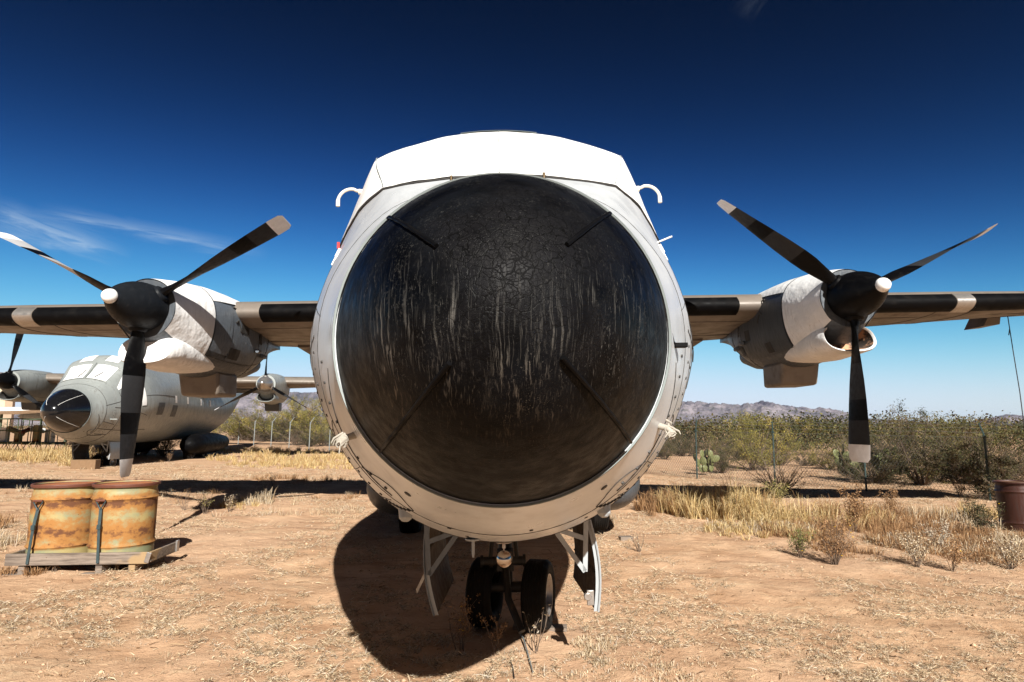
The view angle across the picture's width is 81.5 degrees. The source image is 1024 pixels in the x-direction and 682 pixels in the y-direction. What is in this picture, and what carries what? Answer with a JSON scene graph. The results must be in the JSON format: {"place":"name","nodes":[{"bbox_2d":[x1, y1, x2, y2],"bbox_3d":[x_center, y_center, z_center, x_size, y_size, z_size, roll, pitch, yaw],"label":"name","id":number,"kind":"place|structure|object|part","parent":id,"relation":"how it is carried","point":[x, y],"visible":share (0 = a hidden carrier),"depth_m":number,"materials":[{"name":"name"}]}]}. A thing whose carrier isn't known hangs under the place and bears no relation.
{"place":"outdoors","nodes":[
{"label":"outdoors","id":0,"kind":"place"},
{"bbox_2d":[0,441,352,481],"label":"golden grass","id":1,"kind":"structure","parent":0,"point":[62,456],"depth_m":23.99,"materials":[{"name":"yellow plant"}]},
{"bbox_2d":[0,426,1023,681],"bbox_3d":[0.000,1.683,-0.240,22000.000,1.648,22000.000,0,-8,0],"label":"ground","id":2,"kind":"structure","parent":0,"point":[726,560],"depth_m":5.98,"materials":[{"name":"brown gravel"}]},
{"bbox_2d":[0,389,14,427],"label":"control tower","id":3,"kind":"structure","parent":2,"relation":"on","point":[3,403],"depth_m":187.56,"materials":[{"name":"concrete"}]},
{"bbox_2d":[0,418,40,450],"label":"storage rack","id":4,"kind":"object","parent":2,"relation":"on","point":[5,435],"visible":0.81,"depth_m":29.95,"materials":[{"name":"metal"}]},
{"bbox_2d":[0,407,66,444],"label":"detached wing","id":5,"kind":"structure","parent":2,"relation":"on","point":[22,413],"depth_m":35.15,"materials":[{"name":"white metal"}]},
{"bbox_2d":[21,419,65,450],"bbox_3d":[-24.095,4.910,30.611,1.424,1.752,1.248,0,-8,0],"label":"storage rack","id":6,"kind":"object","parent":2,"relation":"on","point":[37,430],"visible":0.66,"depth_m":30.22,"materials":[{"name":"metal"}]},
{"bbox_2d":[46,557,59,571],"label":"dry weed","id":7,"kind":"object","parent":2,"relation":"on","point":[57,566],"visible":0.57,"depth_m":6.57,"materials":[{"name":"brown plant"}]},
{"bbox_2d":[51,435,96,451],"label":"tall weeds","id":8,"kind":"object","parent":2,"relation":"on","point":[91,447],"visible":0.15,"depth_m":28.37,"materials":[{"name":"beige plant"}]},
{"bbox_2d":[70,459,100,468],"bbox_3d":[-14.379,4.166,20.029,0.750,0.320,0.350,1,-8,-10],"label":"wood block","id":9,"kind":"object","parent":2,"relation":"on","point":[88,463],"depth_m":19.88,"materials":[{"name":"brown wood"}]},
{"bbox_2d":[3,540,179,574],"bbox_3d":[-4.852,2.490,6.852,1.800,0.257,0.711,1,-8,-4],"label":"pallet","id":10,"kind":"object","parent":2,"relation":"on","point":[110,560],"visible":0.88,"depth_m":6.54,"materials":[{"name":"brown wood"}]},
{"bbox_2d":[24,480,102,552],"bbox_3d":[-5.208,2.072,6.912,0.692,0.836,0.692,3,-9,-23],"label":"steel drum","id":11,"kind":"object","parent":10,"relation":"on","point":[63,520],"visible":0.73,"depth_m":6.66,"materials":[{"name":"orange metal"}]},
{"bbox_2d":[25,500,43,564],"bbox_3d":[-5.257,2.098,6.534,0.109,0.680,0.049,1,-8,-4],"label":"tie down strap","id":12,"kind":"object","parent":11,"relation":"attached to","point":[32,527],"visible":1,"depth_m":6.52,"materials":[{"name":"grey fabric"}]},
{"bbox_2d":[86,479,160,552],"bbox_3d":[-4.534,2.077,6.944,0.692,0.836,0.692,-6,-10,36],"label":"steel drum","id":13,"kind":"object","parent":10,"relation":"on","point":[129,515],"visible":0.94,"depth_m":6.71,"materials":[{"name":"orange metal"}]},
{"bbox_2d":[96,499,105,562],"bbox_3d":[-4.584,2.104,6.573,0.108,0.680,0.042,0,-8,0],"label":"tie down strap","id":14,"kind":"object","parent":13,"relation":"attached to","point":[98,527],"visible":1,"depth_m":6.56,"materials":[{"name":"grey fabric"}]},
{"bbox_2d":[140,442,161,453],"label":"tall weeds","id":15,"kind":"object","parent":2,"relation":"on","point":[150,448],"visible":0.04,"depth_m":28.96,"materials":[{"name":"plant"}]},
{"bbox_2d":[0,334,315,465],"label":"parked aircraft","id":16,"kind":"object","parent":2,"relation":"on","point":[77,403],"visible":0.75,"depth_m":23.45,"materials":[{"name":"grey paint"}]},
{"bbox_3d":[-15.382,3.889,21.221,0.433,0.730,1.108,2,-8,-11],"label":"gear door","id":17,"kind":"part","parent":16,"relation":"part of","materials":[{"name":"grey paint"}]},
{"bbox_3d":[-15.243,0.643,21.427,0.435,0.322,0.455,2,-8,-11],"label":"roof window","id":18,"kind":"part","parent":16,"relation":"part of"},
{"bbox_3d":[-14.414,3.908,21.408,0.350,0.716,1.108,2,-8,-11],"label":"gear door","id":19,"kind":"part","parent":16,"relation":"part of","materials":[{"name":"grey paint"}]},
{"bbox_3d":[-14.428,0.665,21.584,0.435,0.322,0.455,2,-8,-11],"label":"roof window","id":20,"kind":"part","parent":16,"relation":"part of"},
{"bbox_3d":[-13.461,2.030,21.683,0.134,0.667,0.292,0,-8,3],"label":"side window","id":21,"kind":"part","parent":16,"relation":"part of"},
{"bbox_2d":[144,437,183,456],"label":"tall weeds","id":22,"kind":"object","parent":2,"relation":"on","point":[163,450],"visible":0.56,"depth_m":27.44,"materials":[{"name":"brown plant"}]},
{"bbox_2d":[0,486,352,576],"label":"pale grass","id":23,"kind":"structure","parent":2,"relation":"on","point":[251,501],"depth_m":9.43,"materials":[{"name":"beige plant"}]},
{"bbox_2d":[171,490,190,510],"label":"dry weed","id":24,"kind":"object","parent":2,"relation":"on","point":[183,505],"visible":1,"depth_m":11.41,"materials":[{"name":"beige plant"}]},
{"bbox_2d":[193,489,213,513],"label":"dry weed","id":25,"kind":"object","parent":2,"relation":"on","point":[204,504],"visible":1,"depth_m":10.92,"materials":[{"name":"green plant"}]},
{"bbox_2d":[224,494,238,511],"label":"dry weed","id":26,"kind":"object","parent":2,"relation":"on","point":[229,504],"visible":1,"depth_m":11.19,"materials":[{"name":"beige plant"}]},
{"bbox_2d":[227,432,237,439],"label":"desert shrub","id":27,"kind":"object","parent":2,"relation":"on","point":[234,438],"visible":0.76,"depth_m":51.59,"materials":[{"name":"green plant"}]},
{"bbox_2d":[233,409,263,439],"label":"desert shrub","id":28,"kind":"object","parent":2,"relation":"on","point":[250,423],"visible":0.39,"depth_m":53.16,"materials":[{"name":"green plant"}]},
{"bbox_2d":[249,429,268,441],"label":"desert shrub","id":29,"kind":"object","parent":2,"relation":"on","point":[257,438],"visible":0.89,"depth_m":50.13,"materials":[{"name":"green plant"}]},
{"bbox_2d":[247,419,271,439],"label":"desert shrub","id":30,"kind":"object","parent":2,"relation":"on","point":[251,433],"visible":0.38,"depth_m":51.52,"materials":[{"name":"green plant"}]},
{"bbox_2d":[243,417,275,438],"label":"desert shrub","id":31,"kind":"object","parent":2,"relation":"on","point":[260,424],"visible":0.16,"depth_m":53.09,"materials":[{"name":"green plant"}]},
{"bbox_2d":[213,406,306,439],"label":"mesquite tree","id":32,"kind":"object","parent":2,"relation":"on","point":[231,429],"visible":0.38,"depth_m":53.11,"materials":[{"name":"green plant"}]},
{"bbox_2d":[268,471,276,486],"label":"dry weed","id":33,"kind":"object","parent":2,"relation":"on","point":[271,480],"visible":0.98,"depth_m":15.58,"materials":[{"name":"beige plant"}]},
{"bbox_2d":[228,391,324,441],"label":"mesquite tree","id":34,"kind":"object","parent":2,"relation":"on","point":[299,407],"visible":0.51,"depth_m":50.42,"materials":[{"name":"green plant"}]},
{"bbox_2d":[264,425,291,441],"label":"desert shrub","id":35,"kind":"object","parent":2,"relation":"on","point":[277,438],"visible":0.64,"depth_m":49.68,"materials":[{"name":"green plant"}]},
{"bbox_2d":[276,417,301,439],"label":"desert shrub","id":36,"kind":"object","parent":2,"relation":"on","point":[288,430],"visible":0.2,"depth_m":50.45,"materials":[{"name":"green plant"}]},
{"bbox_2d":[276,424,312,444],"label":"desert shrub","id":37,"kind":"object","parent":2,"relation":"on","point":[294,441],"visible":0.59,"depth_m":43.17,"materials":[{"name":"green plant"}]},
{"bbox_2d":[273,411,320,439],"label":"desert shrub","id":38,"kind":"object","parent":2,"relation":"on","point":[288,422],"visible":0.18,"depth_m":50.50,"materials":[{"name":"green plant"}]},
{"bbox_2d":[278,402,328,441],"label":"mesquite tree","id":39,"kind":"object","parent":2,"relation":"on","point":[304,424],"visible":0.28,"depth_m":48.24,"materials":[{"name":"green plant"}]},
{"bbox_2d":[276,412,335,445],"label":"desert shrub","id":40,"kind":"object","parent":2,"relation":"on","point":[320,433],"visible":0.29,"depth_m":43.36,"materials":[{"name":"green plant"}]},
{"bbox_2d":[292,425,326,446],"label":"desert shrub","id":41,"kind":"object","parent":2,"relation":"on","point":[313,440],"visible":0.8,"depth_m":41.28,"materials":[{"name":"green plant"}]},
{"bbox_2d":[299,412,326,439],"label":"desert shrub","id":42,"kind":"object","parent":2,"relation":"on","point":[312,426],"visible":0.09,"depth_m":50.44,"materials":[{"name":"green plant"}]},
{"bbox_2d":[74,600,732,681],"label":"flattened grass","id":43,"kind":"structure","parent":2,"relation":"on","point":[605,648],"depth_m":4.34,"materials":[{"name":"beige plant"}]},
{"bbox_2d":[442,594,479,650],"bbox_3d":[-0.415,2.162,4.577,0.364,0.411,0.237,0,-8,0],"label":"flowering weed","id":44,"kind":"object","parent":2,"relation":"on","point":[463,623],"visible":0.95,"depth_m":4.54,"materials":[{"name":"brown plant"}]},
{"bbox_2d":[483,665,494,678],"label":"dead weed","id":45,"kind":"object","parent":2,"relation":"on","point":[486,671],"visible":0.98,"depth_m":4.05,"materials":[{"name":"beige plant"}]},
{"bbox_2d":[476,613,506,655],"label":"dead weed","id":46,"kind":"object","parent":2,"relation":"on","point":[496,632],"visible":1,"depth_m":4.45,"materials":[{"name":"brown plant"}]},
{"bbox_2d":[0,130,1023,633],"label":"transport aircraft","id":47,"kind":"object","parent":2,"relation":"on","point":[496,334],"visible":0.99,"depth_m":2.60,"materials":[{"name":"metal"}]},
{"bbox_2d":[331,432,356,453],"bbox_3d":[-0.747,0.451,2.638,0.112,0.098,0.038,2,-8,-14],"label":"rag","id":48,"kind":"object","parent":47,"relation":"attached to","point":[342,439],"visible":1,"depth_m":2.63,"materials":[{"name":"white fabric"}]},
{"bbox_3d":[-0.574,1.627,4.590,0.321,0.734,1.134,1,-8,-9],"label":"gear door","id":49,"kind":"part","parent":47,"relation":"part of","materials":[{"name":"grey paint"}]},
{"bbox_3d":[0.430,1.604,4.622,0.350,0.716,1.108,-1,-8,-1],"label":"gear door","id":50,"kind":"part","parent":47,"relation":"part of","materials":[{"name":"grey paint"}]},
{"bbox_2d":[658,419,680,438],"bbox_3d":[0.731,0.410,2.768,0.109,0.094,0.042,-2,-8,12],"label":"rag","id":51,"kind":"object","parent":47,"relation":"attached to","point":[669,429],"visible":1,"depth_m":2.76,"materials":[{"name":"white fabric"}]},
{"bbox_2d":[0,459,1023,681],"bbox_3d":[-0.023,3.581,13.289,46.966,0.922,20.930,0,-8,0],"label":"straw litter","id":52,"kind":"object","parent":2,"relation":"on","point":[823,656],"visible":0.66,"depth_m":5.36,"materials":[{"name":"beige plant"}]},
{"bbox_2d":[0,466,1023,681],"bbox_3d":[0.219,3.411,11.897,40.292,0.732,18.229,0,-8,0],"label":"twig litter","id":53,"kind":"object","parent":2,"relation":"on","point":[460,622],"visible":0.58,"depth_m":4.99,"materials":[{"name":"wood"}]},
{"bbox_2d":[2,409,1023,451],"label":"distant scrub","id":54,"kind":"object","parent":2,"relation":"on","point":[798,427],"visible":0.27,"depth_m":43.57,"materials":[{"name":"green plant"}]},
{"bbox_2d":[520,634,532,671],"bbox_3d":[0.110,2.344,4.503,0.026,0.037,0.756,1,-8,-7],"label":"wire stake","id":55,"kind":"object","parent":2,"relation":"on","point":[526,651],"visible":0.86,"depth_m":4.50,"materials":[{"name":"metal"}]},
{"bbox_2d":[522,604,549,652],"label":"dry stalk","id":56,"kind":"object","parent":2,"relation":"on","point":[536,650],"visible":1,"depth_m":4.57,"materials":[{"name":"beige plant"}]},
{"bbox_2d":[512,623,566,631],"bbox_3d":[0.237,2.444,5.058,0.460,0.045,0.120,-1,-8,6],"label":"timber plank","id":57,"kind":"object","parent":2,"relation":"on","point":[558,627],"visible":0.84,"depth_m":5.00,"materials":[{"name":"brown wood"}]},
{"bbox_2d":[211,417,1023,500],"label":"chain link fence","id":58,"kind":"object","parent":2,"relation":"on","point":[984,437],"visible":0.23,"depth_m":18.40,"materials":[{"name":"metal"}]},
{"bbox_2d":[618,535,633,540],"bbox_3d":[1.720,2.985,8.968,0.200,0.070,0.130,1,-8,-8],"label":"wheel chock","id":59,"kind":"object","parent":2,"relation":"on","point":[625,538],"visible":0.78,"depth_m":8.91,"materials":[{"name":"brown wood"}]},
{"bbox_2d":[629,532,645,551],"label":"dry weed","id":60,"kind":"object","parent":2,"relation":"on","point":[638,549],"visible":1,"depth_m":8.20,"materials":[{"name":"beige plant"}]},
{"bbox_2d":[658,439,681,459],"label":"desert shrub","id":61,"kind":"object","parent":2,"relation":"on","point":[664,451],"visible":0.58,"depth_m":32.64,"materials":[{"name":"green plant"}]},
{"bbox_2d":[668,434,692,453],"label":"desert shrub","id":62,"kind":"object","parent":2,"relation":"on","point":[682,441],"visible":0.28,"depth_m":39.40,"materials":[{"name":"green plant"}]},
{"bbox_2d":[666,429,713,455],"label":"desert shrub","id":63,"kind":"object","parent":2,"relation":"on","point":[686,450],"visible":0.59,"depth_m":37.19,"materials":[{"name":"green plant"}]},
{"bbox_2d":[693,449,719,472],"bbox_3d":[7.320,4.512,22.375,0.999,0.876,0.392,-4,-9,24],"label":"prickly pear","id":64,"kind":"object","parent":2,"relation":"on","point":[707,466],"visible":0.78,"depth_m":22.33,"materials":[{"name":"green plant"}]},
{"bbox_2d":[697,432,741,472],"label":"desert shrub","id":65,"kind":"object","parent":2,"relation":"on","point":[718,465],"visible":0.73,"depth_m":23.32,"materials":[{"name":"green plant"}]},
{"bbox_2d":[713,430,766,459],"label":"desert shrub","id":66,"kind":"object","parent":2,"relation":"on","point":[735,452],"visible":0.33,"depth_m":33.55,"materials":[{"name":"green plant"}]},
{"bbox_2d":[707,409,815,470],"bbox_3d":[10.616,4.170,25.365,4.282,2.896,6.053,-6,-10,36],"label":"palo verde bush","id":67,"kind":"object","parent":2,"relation":"on","point":[750,442],"visible":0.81,"depth_m":25.35,"materials":[{"name":"green plant"}]},
{"bbox_2d":[764,477,788,505],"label":"weed","id":68,"kind":"object","parent":2,"relation":"on","point":[779,491],"visible":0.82,"depth_m":13.28,"materials":[{"name":"green plant"}]},
{"bbox_2d":[743,448,826,490],"bbox_3d":[7.496,3.651,16.904,2.043,1.344,2.480,7,-11,-42],"label":"bare bush","id":69,"kind":"object","parent":2,"relation":"on","point":[794,474],"visible":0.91,"depth_m":16.92,"materials":[{"name":"brown plant"}]},
{"bbox_2d":[759,442,810,465],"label":"desert shrub","id":70,"kind":"object","parent":2,"relation":"on","point":[784,462],"visible":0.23,"depth_m":28.92,"materials":[{"name":"green plant"}]},
{"bbox_2d":[786,525,815,557],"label":"weed","id":71,"kind":"object","parent":2,"relation":"on","point":[799,541],"visible":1,"depth_m":8.10,"materials":[{"name":"green plant"}]},
{"bbox_2d":[787,450,820,465],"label":"desert shrub","id":72,"kind":"object","parent":2,"relation":"on","point":[803,462],"visible":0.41,"depth_m":29.30,"materials":[{"name":"green plant"}]},
{"bbox_2d":[786,439,847,469],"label":"desert shrub","id":73,"kind":"object","parent":2,"relation":"on","point":[819,461],"visible":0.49,"depth_m":26.99,"materials":[{"name":"green plant"}]},
{"bbox_2d":[809,514,860,564],"bbox_3d":[4.229,2.585,7.758,0.589,0.667,0.647,-1,-8,9],"label":"weed","id":74,"kind":"object","parent":2,"relation":"on","point":[831,551],"visible":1,"depth_m":7.70,"materials":[{"name":"brown plant"}]},
{"bbox_2d":[833,444,862,475],"bbox_3d":[11.978,4.229,21.080,0.854,1.138,0.900,4,-9,-28],"label":"prickly pear","id":75,"kind":"object","parent":2,"relation":"on","point":[842,460],"visible":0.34,"depth_m":21.00,"materials":[{"name":"green plant"}]},
{"bbox_2d":[837,480,873,532],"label":"weed","id":76,"kind":"object","parent":2,"relation":"on","point":[852,503],"visible":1,"depth_m":10.25,"materials":[{"name":"brown plant"}]},
{"bbox_2d":[810,425,904,476],"bbox_3d":[13.892,4.335,23.738,3.762,2.285,4.567,-3,-9,21],"label":"bare bush","id":77,"kind":"object","parent":2,"relation":"on","point":[871,474],"visible":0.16,"depth_m":23.76,"materials":[{"name":"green plant"}]},
{"bbox_2d":[817,441,920,483],"bbox_3d":[12.069,4.116,20.104,3.159,1.528,2.462,-7,-11,42],"label":"desert shrub","id":78,"kind":"object","parent":2,"relation":"on","point":[876,472],"visible":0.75,"depth_m":19.83,"materials":[{"name":"green plant"}]},
{"bbox_2d":[840,426,918,469],"bbox_3d":[15.462,4.584,25.025,3.328,2.123,2.270,2,-8,-13],"label":"desert shrub","id":79,"kind":"object","parent":2,"relation":"on","point":[881,443],"visible":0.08,"depth_m":24.96,"materials":[{"name":"green plant"}]},
{"bbox_2d":[878,488,903,513],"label":"weed","id":80,"kind":"object","parent":2,"relation":"on","point":[890,501],"visible":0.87,"depth_m":11.80,"materials":[{"name":"beige plant"}]},
{"bbox_2d":[870,447,919,472],"bbox_3d":[13.532,4.264,21.332,2.343,1.083,0.968,0,-8,0],"label":"prickly pear","id":81,"kind":"object","parent":2,"relation":"on","point":[874,459],"visible":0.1,"depth_m":21.30,"materials":[{"name":"green plant"}]},
{"bbox_2d":[845,397,978,486],"bbox_3d":[13.400,3.406,19.915,3.300,2.958,4.838,1,-8,-8],"label":"creosote bush","id":82,"kind":"object","parent":2,"relation":"on","point":[913,447],"visible":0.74,"depth_m":19.19,"materials":[{"name":"green plant"}]},
{"bbox_2d":[895,527,938,567],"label":"weed","id":83,"kind":"object","parent":2,"relation":"on","point":[910,551],"visible":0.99,"depth_m":7.65,"materials":[{"name":"beige plant"}]},
{"bbox_2d":[916,519,953,547],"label":"weed","id":84,"kind":"object","parent":2,"relation":"on","point":[941,535],"visible":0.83,"depth_m":8.87,"materials":[{"name":"beige plant"}]},
{"bbox_2d":[929,528,977,571],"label":"weed","id":85,"kind":"object","parent":2,"relation":"on","point":[955,556],"visible":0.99,"depth_m":7.43,"materials":[{"name":"brown plant"}]},
{"bbox_2d":[947,476,966,497],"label":"dry clump","id":86,"kind":"object","parent":2,"relation":"on","point":[959,494],"visible":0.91,"depth_m":16.12,"materials":[{"name":"beige plant"}]},
{"bbox_2d":[901,422,1022,483],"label":"mesquite bush","id":87,"kind":"object","parent":2,"relation":"on","point":[1002,442],"visible":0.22,"depth_m":19.78,"materials":[{"name":"green plant"}]},
{"bbox_2d":[936,432,993,455],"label":"desert shrub","id":88,"kind":"object","parent":2,"relation":"on","point":[961,442],"visible":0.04,"depth_m":26.32,"materials":[{"name":"green plant"}]},
{"bbox_2d":[914,440,1023,497],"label":"mesquite bush","id":89,"kind":"object","parent":2,"relation":"on","point":[982,475],"visible":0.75,"depth_m":15.88,"materials":[{"name":"green plant"}]},
{"bbox_2d":[958,494,1005,530],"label":"weed","id":90,"kind":"object","parent":2,"relation":"on","point":[979,517],"visible":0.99,"depth_m":9.97,"materials":[{"name":"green plant"}]},
{"bbox_2d":[945,419,1023,480],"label":"desert shrub","id":91,"kind":"object","parent":2,"relation":"on","point":[981,448],"visible":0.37,"depth_m":20.17,"materials":[{"name":"green plant"}]},
{"bbox_2d":[983,531,1023,569],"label":"weed","id":92,"kind":"object","parent":2,"relation":"on","point":[1013,556],"visible":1,"depth_m":7.65,"materials":[{"name":"beige plant"}]},
{"bbox_2d":[989,448,1023,475],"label":"desert shrub","id":93,"kind":"object","parent":2,"relation":"on","point":[1022,473],"visible":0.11,"depth_m":24.85,"materials":[{"name":"green plant"}]},
{"bbox_2d":[990,455,1023,479],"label":"desert shrub","id":94,"kind":"object","parent":2,"relation":"on","point":[1013,470],"visible":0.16,"depth_m":19.91,"materials":[{"name":"green plant"}]},
{"bbox_2d":[992,480,1023,531],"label":"steel drum","id":95,"kind":"object","parent":2,"relation":"on","point":[1010,493],"visible":0.86,"depth_m":10.70,"materials":[{"name":"red metal"}]},
{"bbox_2d":[0,457,1023,681],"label":"short grass","id":96,"kind":"structure","parent":0,"point":[267,513],"depth_m":10.91,"materials":[{"name":"beige plant"}]},
{"bbox_2d":[0,0,1023,422],"label":"sky","id":97,"kind":"structure","parent":0,"point":[140,139],"materials":[{"name":"blue"}]},
{"bbox_2d":[13,392,1023,425],"bbox_3d":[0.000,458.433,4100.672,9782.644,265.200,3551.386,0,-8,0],"label":"mountains","id":98,"kind":"structure","parent":0,"point":[689,408],"depth_m":4168.25,"materials":[{"name":"grey stone"}]},
{"bbox_2d":[632,470,1023,565],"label":"tall grass","id":99,"kind":"structure","parent":0,"point":[755,515],"depth_m":10.63,"materials":[{"name":"beige plant"}]}
]}

